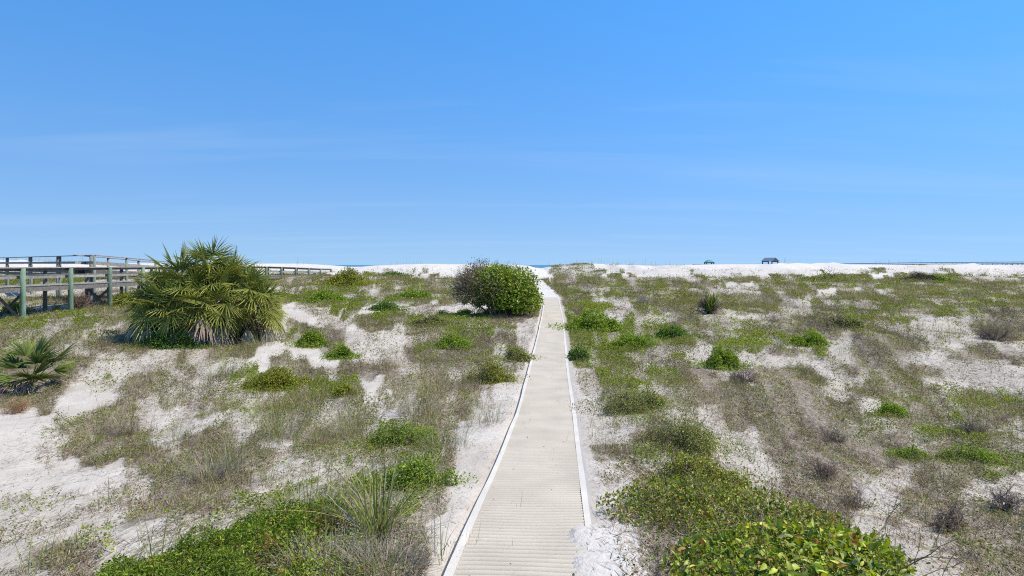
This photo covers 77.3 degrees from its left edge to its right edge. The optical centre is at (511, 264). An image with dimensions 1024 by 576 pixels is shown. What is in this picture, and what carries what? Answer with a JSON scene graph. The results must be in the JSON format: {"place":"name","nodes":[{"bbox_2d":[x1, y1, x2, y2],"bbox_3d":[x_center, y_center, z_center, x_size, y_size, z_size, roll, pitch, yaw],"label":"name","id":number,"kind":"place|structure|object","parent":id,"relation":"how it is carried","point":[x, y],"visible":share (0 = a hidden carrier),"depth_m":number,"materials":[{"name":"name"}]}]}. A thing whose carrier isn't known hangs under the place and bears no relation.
{"place":"outdoors","nodes":[
{"label":"outdoors","id":0,"kind":"place"},
{"bbox_2d":[334,265,657,267],"bbox_3d":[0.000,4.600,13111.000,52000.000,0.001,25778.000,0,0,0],"label":"sea","id":1,"kind":"structure","parent":0,"point":[539,266],"depth_m":4208.88,"materials":[{"name":"blue liquid"}]},
{"bbox_2d":[0,259,1023,575],"bbox_3d":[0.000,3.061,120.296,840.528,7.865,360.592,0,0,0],"label":"ground","id":2,"kind":"structure","parent":0,"point":[80,397],"depth_m":15.15,"materials":[{"name":"white sand"}]},
{"bbox_2d":[0,298,32,313],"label":"dune shrub","id":3,"kind":"object","parent":2,"relation":"on","point":[15,307],"visible":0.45,"depth_m":39.40,"materials":[{"name":"green plant"}]},
{"bbox_2d":[0,397,34,414],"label":"bare shrub","id":4,"kind":"object","parent":2,"relation":"on","point":[21,406],"visible":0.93,"depth_m":16.58,"materials":[{"name":"brown plant"}]},
{"bbox_2d":[0,525,69,575],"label":"grass tuft","id":5,"kind":"object","parent":2,"relation":"on","point":[30,548],"visible":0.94,"depth_m":6.71,"materials":[{"name":"green plant"}]},
{"bbox_2d":[0,335,79,395],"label":"palmetto","id":6,"kind":"object","parent":2,"relation":"on","point":[37,356],"visible":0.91,"depth_m":19.90,"materials":[{"name":"green plant"}]},
{"bbox_2d":[63,292,98,309],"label":"bare shrub","id":7,"kind":"object","parent":2,"relation":"on","point":[81,300],"visible":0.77,"depth_m":42.10,"materials":[{"name":"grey plant"}]},
{"bbox_2d":[62,422,110,444],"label":"grass tuft","id":8,"kind":"object","parent":2,"relation":"on","point":[98,440],"visible":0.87,"depth_m":13.21,"materials":[{"name":"green plant"}]},
{"bbox_2d":[0,255,192,300],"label":"raised walkway","id":9,"kind":"structure","parent":2,"relation":"on","point":[58,263],"depth_m":53.25,"materials":[{"name":"grey wood"}]},
{"bbox_2d":[81,475,115,509],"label":"grass tuft","id":10,"kind":"object","parent":2,"relation":"on","point":[99,499],"visible":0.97,"depth_m":9.02,"materials":[{"name":"plant"}]},
{"bbox_2d":[76,324,125,344],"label":"grass tuft","id":11,"kind":"object","parent":2,"relation":"on","point":[99,338],"visible":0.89,"depth_m":28.49,"materials":[{"name":"plant"}]},
{"bbox_2d":[95,290,137,306],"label":"dune shrub","id":12,"kind":"object","parent":2,"relation":"on","point":[122,296],"visible":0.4,"depth_m":45.31,"materials":[{"name":"green plant"}]},
{"bbox_2d":[97,401,153,437],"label":"grass tuft","id":13,"kind":"object","parent":2,"relation":"on","point":[124,430],"visible":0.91,"depth_m":14.62,"materials":[{"name":"green plant"}]},
{"bbox_2d":[129,430,162,449],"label":"grass tuft","id":14,"kind":"object","parent":2,"relation":"on","point":[141,442],"visible":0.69,"depth_m":13.14,"materials":[{"name":"green plant"}]},
{"bbox_2d":[124,483,198,560],"bbox_3d":[-3.623,2.771,6.791,0.900,0.712,0.716,0,0,0],"label":"grass tuft","id":15,"kind":"object","parent":2,"relation":"on","point":[152,532],"visible":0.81,"depth_m":6.70,"materials":[{"name":"green plant"}]},
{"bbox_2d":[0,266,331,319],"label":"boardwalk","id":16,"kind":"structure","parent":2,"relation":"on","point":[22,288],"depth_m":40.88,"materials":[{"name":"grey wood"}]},
{"bbox_2d":[129,329,218,350],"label":"dune shrub","id":17,"kind":"object","parent":2,"relation":"on","point":[154,340],"visible":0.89,"depth_m":28.32,"materials":[{"name":"green plant"}]},
{"bbox_2d":[149,404,207,441],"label":"grass tuft","id":18,"kind":"object","parent":2,"relation":"on","point":[177,439],"visible":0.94,"depth_m":13.68,"materials":[{"name":"green plant"}]},
{"bbox_2d":[112,235,294,346],"bbox_3d":[-14.808,1.794,31.006,8.146,6.612,6.843,0,0,0],"label":"palm clump","id":19,"kind":"object","parent":2,"relation":"on","point":[197,310],"visible":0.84,"depth_m":29.86,"materials":[{"name":"green plant"}]},
{"bbox_2d":[188,484,223,511],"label":"grass tuft","id":20,"kind":"object","parent":2,"relation":"on","point":[206,501],"visible":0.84,"depth_m":8.65,"materials":[{"name":"plant"}]},
{"bbox_2d":[162,431,258,484],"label":"grass tuft","id":21,"kind":"object","parent":2,"relation":"on","point":[221,469],"visible":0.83,"depth_m":10.50,"materials":[{"name":"green plant"}]},
{"bbox_2d":[198,356,247,377],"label":"grass tuft","id":22,"kind":"object","parent":2,"relation":"on","point":[225,372],"visible":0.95,"depth_m":21.94,"materials":[{"name":"beige plant"}]},
{"bbox_2d":[186,426,260,473],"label":"grass tuft","id":23,"kind":"object","parent":2,"relation":"on","point":[239,467],"visible":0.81,"depth_m":10.95,"materials":[{"name":"green plant"}]},
{"bbox_2d":[94,495,364,575],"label":"creeping mat","id":24,"kind":"object","parent":2,"relation":"on","point":[253,526],"visible":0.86,"depth_m":6.46,"materials":[{"name":"green plant"}]},
{"bbox_2d":[239,329,280,346],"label":"grass tuft","id":25,"kind":"object","parent":2,"relation":"on","point":[260,340],"visible":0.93,"depth_m":29.00,"materials":[{"name":"plant"}]},
{"bbox_2d":[245,452,290,481],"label":"grass tuft","id":26,"kind":"object","parent":2,"relation":"on","point":[264,479],"visible":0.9,"depth_m":10.29,"materials":[{"name":"green plant"}]},
{"bbox_2d":[219,365,330,394],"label":"dune shrub","id":27,"kind":"object","parent":2,"relation":"on","point":[278,378],"visible":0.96,"depth_m":20.92,"materials":[{"name":"green plant"}]},
{"bbox_2d":[221,391,329,442],"bbox_3d":[-5.283,3.267,14.046,2.640,1.074,2.568,0,0,0],"label":"grass tuft","id":28,"kind":"object","parent":2,"relation":"on","point":[274,428],"visible":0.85,"depth_m":14.23,"materials":[{"name":"plant"}]},
{"bbox_2d":[217,450,388,537],"bbox_3d":[-2.476,2.751,7.953,2.250,0.926,2.285,0,0,0],"label":"grass tuft","id":29,"kind":"object","parent":2,"relation":"on","point":[314,495],"visible":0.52,"depth_m":8.17,"materials":[{"name":"green plant"}]},
{"bbox_2d":[284,328,337,348],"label":"dune shrub","id":30,"kind":"object","parent":2,"relation":"on","point":[309,337],"visible":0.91,"depth_m":29.73,"materials":[{"name":"green plant"}]},
{"bbox_2d":[246,506,395,575],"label":"grass tuft","id":31,"kind":"object","parent":2,"relation":"on","point":[321,548],"visible":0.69,"depth_m":6.56,"materials":[{"name":"green plant"}]},
{"bbox_2d":[290,288,359,303],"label":"dune shrub","id":32,"kind":"object","parent":2,"relation":"on","point":[319,296],"visible":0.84,"depth_m":57.21,"materials":[{"name":"green plant"}]},
{"bbox_2d":[320,343,362,361],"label":"dune shrub","id":33,"kind":"object","parent":2,"relation":"on","point":[344,352],"visible":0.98,"depth_m":26.64,"materials":[{"name":"green plant"}]},
{"bbox_2d":[313,398,378,438],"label":"grass tuft","id":34,"kind":"object","parent":2,"relation":"on","point":[361,424],"visible":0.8,"depth_m":14.67,"materials":[{"name":"plant"}]},
{"bbox_2d":[325,382,372,397],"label":"dune shrub","id":35,"kind":"object","parent":2,"relation":"on","point":[339,389],"visible":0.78,"depth_m":18.47,"materials":[{"name":"green plant"}]},
{"bbox_2d":[312,267,386,285],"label":"dune shrub","id":36,"kind":"object","parent":2,"relation":"on","point":[351,276],"visible":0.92,"depth_m":72.89,"materials":[{"name":"green plant"}]},
{"bbox_2d":[264,436,478,544],"bbox_3d":[-1.526,2.604,7.349,2.244,1.064,1.598,0,0,14],"label":"grass tuft","id":37,"kind":"object","parent":2,"relation":"on","point":[377,513],"visible":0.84,"depth_m":7.48,"materials":[{"name":"green plant"}]},
{"bbox_2d":[314,512,448,575],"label":"grass tuft","id":38,"kind":"object","parent":2,"relation":"on","point":[405,556],"visible":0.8,"depth_m":6.52,"materials":[{"name":"green plant"}]},
{"bbox_2d":[363,299,410,311],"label":"dune shrub","id":39,"kind":"object","parent":2,"relation":"on","point":[385,306],"visible":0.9,"depth_m":47.23,"materials":[{"name":"green plant"}]},
{"bbox_2d":[378,271,415,276],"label":"dune shrub","id":40,"kind":"object","parent":2,"relation":"on","point":[394,272],"visible":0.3,"depth_m":91.73,"materials":[{"name":"green plant"}]},
{"bbox_2d":[342,417,454,452],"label":"dune shrub","id":41,"kind":"object","parent":2,"relation":"on","point":[397,435],"visible":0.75,"depth_m":13.13,"materials":[{"name":"green plant"}]},
{"bbox_2d":[381,381,445,419],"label":"grass tuft","id":42,"kind":"object","parent":2,"relation":"on","point":[418,409],"visible":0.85,"depth_m":16.45,"materials":[{"name":"plant"}]},
{"bbox_2d":[382,288,444,300],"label":"dune shrub","id":43,"kind":"object","parent":2,"relation":"on","point":[413,294],"visible":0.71,"depth_m":59.94,"materials":[{"name":"green plant"}]},
{"bbox_2d":[360,450,479,495],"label":"dune shrub","id":44,"kind":"object","parent":2,"relation":"on","point":[413,470],"visible":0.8,"depth_m":9.69,"materials":[{"name":"green plant"}]},
{"bbox_2d":[398,313,468,328],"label":"dune shrub","id":45,"kind":"object","parent":2,"relation":"on","point":[427,319],"visible":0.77,"depth_m":37.63,"materials":[{"name":"green plant"}]},
{"bbox_2d":[387,399,488,451],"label":"grass tuft","id":46,"kind":"object","parent":2,"relation":"on","point":[445,438],"visible":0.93,"depth_m":12.61,"materials":[{"name":"green plant"}]},
{"bbox_2d":[412,501,465,563],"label":"grass tuft","id":47,"kind":"object","parent":2,"relation":"on","point":[441,536],"visible":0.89,"depth_m":6.80,"materials":[{"name":"green plant"}]},
{"bbox_2d":[423,331,483,349],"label":"dune shrub","id":48,"kind":"object","parent":2,"relation":"on","point":[447,341],"visible":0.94,"depth_m":30.46,"materials":[{"name":"green plant"}]},
{"bbox_2d":[447,391,510,427],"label":"grass tuft","id":49,"kind":"object","parent":2,"relation":"on","point":[484,418],"visible":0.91,"depth_m":15.10,"materials":[{"name":"plant"}]},
{"bbox_2d":[448,357,530,386],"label":"dune shrub","id":50,"kind":"object","parent":2,"relation":"on","point":[491,374],"visible":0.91,"depth_m":21.31,"materials":[{"name":"green plant"}]},
{"bbox_2d":[443,257,544,317],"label":"shrub","id":51,"kind":"object","parent":2,"relation":"on","point":[502,287],"visible":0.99,"depth_m":42.84,"materials":[{"name":"green plant"}]},
{"bbox_2d":[0,262,1023,575],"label":"green creepers","id":52,"kind":"object","parent":2,"relation":"on","point":[618,356],"visible":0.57,"depth_m":19.58,"materials":[{"name":"green plant"}]},
{"bbox_2d":[0,263,1023,575],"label":"scrub leaves","id":53,"kind":"object","parent":2,"relation":"on","point":[670,343],"visible":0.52,"depth_m":20.70,"materials":[{"name":"green plant"}]},
{"bbox_2d":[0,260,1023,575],"bbox_3d":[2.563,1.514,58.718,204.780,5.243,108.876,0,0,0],"label":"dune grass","id":54,"kind":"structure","parent":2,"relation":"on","point":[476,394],"depth_m":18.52,"materials":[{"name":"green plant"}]},
{"bbox_2d":[0,262,1023,575],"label":"dry undergrowth","id":55,"kind":"object","parent":2,"relation":"on","point":[606,448],"visible":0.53,"depth_m":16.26,"materials":[{"name":"plant"}]},
{"bbox_2d":[3,255,1021,265],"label":"sea oats grass","id":56,"kind":"structure","parent":2,"relation":"on","point":[560,263],"depth_m":109.53,"materials":[{"name":"beige plant"}]},
{"bbox_2d":[486,345,547,363],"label":"dune shrub","id":57,"kind":"object","parent":2,"relation":"on","point":[516,353],"visible":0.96,"depth_m":25.95,"materials":[{"name":"green plant"}]},
{"bbox_2d":[564,344,593,360],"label":"dune shrub","id":58,"kind":"object","parent":2,"relation":"on","point":[583,353],"visible":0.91,"depth_m":26.15,"materials":[{"name":"green plant"}]},
{"bbox_2d":[548,308,638,332],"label":"dune shrub","id":59,"kind":"object","parent":2,"relation":"on","point":[598,322],"visible":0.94,"depth_m":36.59,"materials":[{"name":"green plant"}]},
{"bbox_2d":[592,331,665,352],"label":"dune shrub","id":60,"kind":"object","parent":2,"relation":"on","point":[632,340],"visible":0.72,"depth_m":28.94,"materials":[{"name":"green plant"}]},
{"bbox_2d":[569,386,702,418],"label":"dune shrub","id":61,"kind":"object","parent":2,"relation":"on","point":[654,399],"visible":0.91,"depth_m":15.88,"materials":[{"name":"green plant"}]},
{"bbox_2d":[624,501,650,510],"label":"sand weed","id":62,"kind":"object","parent":2,"relation":"on","point":[635,507],"visible":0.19,"depth_m":8.38,"materials":[{"name":"green plant"}]},
{"bbox_2d":[637,295,650,302],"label":"bare shrub","id":63,"kind":"object","parent":2,"relation":"on","point":[642,300],"visible":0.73,"depth_m":55.35,"materials":[{"name":"grey plant"}]},
{"bbox_2d":[646,322,709,340],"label":"dune shrub","id":64,"kind":"object","parent":2,"relation":"on","point":[673,330],"visible":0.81,"depth_m":32.94,"materials":[{"name":"green plant"}]},
{"bbox_2d":[616,416,748,459],"bbox_3d":[3.248,3.272,12.409,2.594,0.660,2.048,0,0,0],"label":"dune shrub","id":65,"kind":"object","parent":2,"relation":"on","point":[683,435],"visible":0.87,"depth_m":12.27,"materials":[{"name":"green plant"}]},
{"bbox_2d":[604,449,776,498],"bbox_3d":[2.719,3.234,10.105,2.843,0.659,2.262,0,0,0],"label":"dune shrub","id":66,"kind":"object","parent":2,"relation":"on","point":[686,463],"visible":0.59,"depth_m":10.04,"materials":[{"name":"green plant"}]},
{"bbox_2d":[697,292,717,313],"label":"yucca","id":67,"kind":"object","parent":2,"relation":"on","point":[709,303],"visible":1,"depth_m":43.20,"materials":[{"name":"green plant"}]},
{"bbox_2d":[693,292,722,313],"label":"bare shrub","id":68,"kind":"object","parent":2,"relation":"on","point":[702,302],"visible":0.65,"depth_m":43.57,"materials":[{"name":"grey plant"}]},
{"bbox_2d":[687,342,754,371],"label":"dune shrub","id":69,"kind":"object","parent":2,"relation":"on","point":[729,359],"visible":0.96,"depth_m":23.37,"materials":[{"name":"green plant"}]},
{"bbox_2d":[727,362,762,382],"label":"bare shrub","id":70,"kind":"object","parent":2,"relation":"on","point":[742,377],"visible":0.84,"depth_m":19.73,"materials":[{"name":"grey plant"}]},
{"bbox_2d":[596,466,917,571],"bbox_3d":[2.631,2.921,7.627,3.104,0.597,3.004,0,0,0],"label":"scrub vine","id":71,"kind":"object","parent":2,"relation":"on","point":[685,491],"visible":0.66,"depth_m":7.79,"materials":[{"name":"green plant"}]},
{"bbox_2d":[762,258,778,263],"bbox_3d":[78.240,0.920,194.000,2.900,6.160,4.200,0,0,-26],"label":"beach shelter","id":72,"kind":"object","parent":2,"relation":"on","point":[772,260],"visible":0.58,"depth_m":193.20,"materials":[{"name":"metal"}]},
{"bbox_2d":[781,328,838,347],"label":"dune shrub","id":73,"kind":"object","parent":2,"relation":"on","point":[815,337],"visible":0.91,"depth_m":29.80,"materials":[{"name":"green plant"}]},
{"bbox_2d":[659,477,982,575],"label":"broadleaf vine","id":74,"kind":"object","parent":2,"relation":"on","point":[869,564],"visible":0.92,"depth_m":6.09,"materials":[{"name":"green plant"}]},
{"bbox_2d":[800,454,845,481],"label":"bare shrub","id":75,"kind":"object","parent":2,"relation":"on","point":[828,471],"visible":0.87,"depth_m":10.78,"materials":[{"name":"grey plant"}]},
{"bbox_2d":[785,266,861,282],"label":"dune shrub","id":76,"kind":"object","parent":2,"relation":"on","point":[824,277],"visible":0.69,"depth_m":82.89,"materials":[{"name":"green plant"}]},
{"bbox_2d":[819,423,848,442],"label":"bare shrub","id":77,"kind":"object","parent":2,"relation":"on","point":[830,435],"visible":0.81,"depth_m":13.23,"materials":[{"name":"grey plant"}]},
{"bbox_2d":[808,314,880,330],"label":"dune shrub","id":78,"kind":"object","parent":2,"relation":"on","point":[857,323],"visible":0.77,"depth_m":36.36,"materials":[{"name":"green plant"}]},
{"bbox_2d":[835,481,876,510],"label":"bare shrub","id":79,"kind":"object","parent":2,"relation":"on","point":[853,502],"visible":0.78,"depth_m":9.20,"materials":[{"name":"grey plant"}]},
{"bbox_2d":[692,262,1023,264],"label":"sea","id":80,"kind":"structure","parent":2,"relation":"on","point":[924,262],"depth_m":189.90,"materials":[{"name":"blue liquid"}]},
{"bbox_2d":[864,400,923,418],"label":"dune shrub","id":81,"kind":"object","parent":2,"relation":"on","point":[894,408],"visible":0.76,"depth_m":15.75,"materials":[{"name":"green plant"}]},
{"bbox_2d":[878,444,953,465],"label":"dune shrub","id":82,"kind":"object","parent":2,"relation":"on","point":[900,453],"visible":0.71,"depth_m":12.13,"materials":[{"name":"green plant"}]},
{"bbox_2d":[888,272,947,281],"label":"dune shrub","id":83,"kind":"object","parent":2,"relation":"on","point":[918,276],"visible":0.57,"depth_m":79.76,"materials":[{"name":"green plant"}]},
{"bbox_2d":[918,495,978,534],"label":"bare shrub","id":84,"kind":"object","parent":2,"relation":"on","point":[950,520],"visible":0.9,"depth_m":7.82,"materials":[{"name":"grey plant"}]},
{"bbox_2d":[930,275,966,283],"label":"dune shrub","id":85,"kind":"object","parent":2,"relation":"on","point":[946,278],"visible":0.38,"depth_m":78.93,"materials":[{"name":"green plant"}]},
{"bbox_2d":[950,412,993,437],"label":"bare shrub","id":86,"kind":"object","parent":2,"relation":"on","point":[971,425],"visible":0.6,"depth_m":13.81,"materials":[{"name":"grey plant"}]},
{"bbox_2d":[924,442,1022,469],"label":"dune shrub","id":87,"kind":"object","parent":2,"relation":"on","point":[979,454],"visible":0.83,"depth_m":11.96,"materials":[{"name":"green plant"}]},
{"bbox_2d":[973,322,1017,340],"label":"bare shrub","id":88,"kind":"object","parent":2,"relation":"on","point":[985,333],"visible":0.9,"depth_m":30.83,"materials":[{"name":"grey plant"}]},
{"bbox_2d":[982,481,1023,517],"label":"bare shrub","id":89,"kind":"object","parent":2,"relation":"on","point":[999,500],"visible":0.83,"depth_m":8.89,"materials":[{"name":"grey plant"}]},
{"bbox_2d":[0,0,1023,264],"label":"sky","id":90,"kind":"structure","parent":0,"point":[319,132],"materials":[{"name":"blue"}]},
{"bbox_2d":[441,297,594,575],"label":"path","id":91,"kind":"structure","parent":0,"point":[540,523],"depth_m":9.28,"materials":[{"name":"beige wood"}]}
]}

